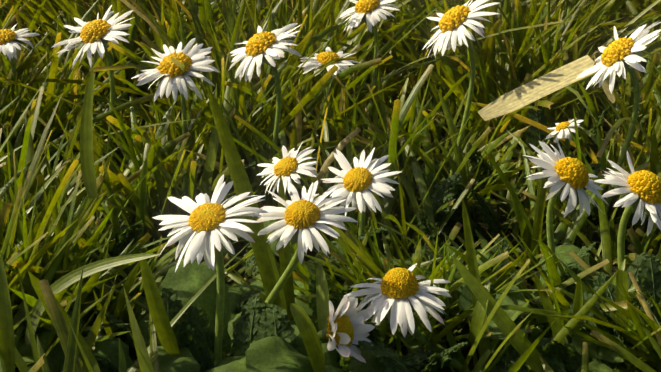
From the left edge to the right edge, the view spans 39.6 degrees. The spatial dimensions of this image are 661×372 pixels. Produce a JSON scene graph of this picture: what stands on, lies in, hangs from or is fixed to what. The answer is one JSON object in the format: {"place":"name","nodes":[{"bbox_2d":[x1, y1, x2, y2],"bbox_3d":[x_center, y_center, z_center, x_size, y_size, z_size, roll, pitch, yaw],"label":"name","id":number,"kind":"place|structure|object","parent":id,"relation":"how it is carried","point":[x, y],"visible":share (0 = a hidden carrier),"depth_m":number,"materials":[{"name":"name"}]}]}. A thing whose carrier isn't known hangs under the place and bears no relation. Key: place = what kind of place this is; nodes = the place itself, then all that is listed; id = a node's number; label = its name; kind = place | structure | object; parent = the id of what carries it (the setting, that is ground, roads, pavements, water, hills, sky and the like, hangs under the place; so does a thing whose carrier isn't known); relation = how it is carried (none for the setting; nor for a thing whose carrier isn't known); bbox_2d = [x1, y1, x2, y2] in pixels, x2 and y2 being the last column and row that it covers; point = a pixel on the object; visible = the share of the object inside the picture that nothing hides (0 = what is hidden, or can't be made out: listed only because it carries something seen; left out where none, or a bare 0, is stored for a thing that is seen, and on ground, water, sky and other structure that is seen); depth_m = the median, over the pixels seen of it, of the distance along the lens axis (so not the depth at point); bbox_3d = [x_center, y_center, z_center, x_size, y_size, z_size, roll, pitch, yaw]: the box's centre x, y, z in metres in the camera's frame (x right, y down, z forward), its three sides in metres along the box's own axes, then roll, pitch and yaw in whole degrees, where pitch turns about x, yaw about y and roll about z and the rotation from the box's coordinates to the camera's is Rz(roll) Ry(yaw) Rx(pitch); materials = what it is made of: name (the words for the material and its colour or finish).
{"place":"outdoors","nodes":[
{"label":"outdoors","id":0,"kind":"place"},
{"bbox_2d":[0,0,660,371],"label":"ground","id":1,"kind":"structure","parent":0,"point":[238,246],"depth_m":0.29,"materials":[{"name":"plant"}]},
{"bbox_2d":[0,24,39,161],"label":"daisy","id":2,"kind":"object","parent":1,"relation":"on","point":[11,38],"visible":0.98,"depth_m":0.33,"materials":[{"name":"white plant"}]},
{"bbox_2d":[51,5,132,168],"bbox_3d":[-0.081,-0.027,0.322,0.028,0.070,0.026,0,19,1],"label":"daisy","id":3,"kind":"object","parent":1,"relation":"on","point":[97,34],"visible":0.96,"depth_m":0.31,"materials":[{"name":"white plant"}]},
{"bbox_2d":[131,38,219,187],"bbox_3d":[-0.051,-0.017,0.307,0.027,0.061,0.025,-8,21,-23],"label":"daisy","id":4,"kind":"object","parent":1,"relation":"on","point":[170,74],"visible":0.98,"depth_m":0.30,"materials":[{"name":"white plant"}]},
{"bbox_2d":[152,174,267,364],"bbox_3d":[-0.025,0.026,0.193,0.024,0.054,0.022,0,19,1],"label":"daisy","id":5,"kind":"object","parent":1,"relation":"on","point":[206,227],"visible":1,"depth_m":0.18,"materials":[{"name":"white plant"}]},
{"bbox_2d":[227,23,301,205],"bbox_3d":[-0.021,-0.018,0.297,0.024,0.069,0.026,0,19,1],"label":"daisy","id":6,"kind":"object","parent":1,"relation":"on","point":[267,47],"visible":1,"depth_m":0.29,"materials":[{"name":"white plant"}]},
{"bbox_2d":[257,142,317,252],"bbox_3d":[-0.012,0.009,0.258,0.018,0.043,0.020,0,19,1],"label":"daisy","id":7,"kind":"object","parent":1,"relation":"on","point":[289,166],"visible":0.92,"depth_m":0.25,"materials":[{"name":"white plant"}]},
{"bbox_2d":[257,180,357,307],"bbox_3d":[-0.008,0.024,0.207,0.026,0.048,0.020,17,25,41],"label":"daisy","id":8,"kind":"object","parent":1,"relation":"on","point":[304,219],"visible":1,"depth_m":0.20,"materials":[{"name":"white plant"}]},
{"bbox_2d":[297,47,359,153],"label":"daisy","id":9,"kind":"object","parent":1,"relation":"on","point":[322,58],"visible":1,"depth_m":0.33,"materials":[{"name":"white plant"}]},
{"bbox_2d":[18,221,642,371],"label":"broad leaves","id":10,"kind":"object","parent":1,"relation":"on","point":[189,281],"visible":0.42,"depth_m":0.20,"materials":[{"name":"green plant"}]},
{"bbox_2d":[9,101,660,371],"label":"yarrow fronds","id":11,"kind":"object","parent":1,"relation":"on","point":[193,332],"visible":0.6,"depth_m":0.21,"materials":[{"name":"green plant"}]},
{"bbox_2d":[317,294,374,362],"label":"daisy","id":12,"kind":"object","parent":1,"relation":"on","point":[345,330],"visible":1,"depth_m":0.18,"materials":[{"name":"white plant"}]},
{"bbox_2d":[321,147,400,276],"bbox_3d":[0.008,0.013,0.247,0.021,0.044,0.018,10,21,26],"label":"daisy","id":13,"kind":"object","parent":1,"relation":"on","point":[360,182],"visible":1,"depth_m":0.24,"materials":[{"name":"white plant"}]},
{"bbox_2d":[339,0,398,129],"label":"daisy","id":14,"kind":"object","parent":1,"relation":"on","point":[369,12],"visible":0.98,"depth_m":0.35,"materials":[{"name":"white plant"}]},
{"bbox_2d":[343,263,470,371],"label":"daisy","id":15,"kind":"object","parent":1,"relation":"on","point":[397,294],"visible":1,"depth_m":0.20,"materials":[{"name":"white plant"}]},
{"bbox_2d":[422,0,498,175],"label":"daisy","id":16,"kind":"object","parent":1,"relation":"on","point":[456,22],"visible":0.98,"depth_m":0.29,"materials":[{"name":"white plant"}]},
{"bbox_2d":[546,119,583,154],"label":"daisy","id":17,"kind":"object","parent":1,"relation":"on","point":[561,130],"visible":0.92,"depth_m":0.33,"materials":[{"name":"white plant"}]},
{"bbox_2d":[522,141,608,308],"bbox_3d":[0.059,0.014,0.235,0.023,0.050,0.020,-9,21,-25],"label":"daisy","id":18,"kind":"object","parent":1,"relation":"on","point":[566,176],"visible":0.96,"depth_m":0.23,"materials":[{"name":"white plant"}]},
{"bbox_2d":[576,21,660,236],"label":"daisy","id":19,"kind":"object","parent":1,"relation":"on","point":[622,56],"visible":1,"depth_m":0.27,"materials":[{"name":"white plant"}]},
{"bbox_2d":[594,151,660,270],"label":"daisy","id":20,"kind":"object","parent":1,"relation":"on","point":[639,191],"visible":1,"depth_m":0.21,"materials":[{"name":"white plant"}]}
]}

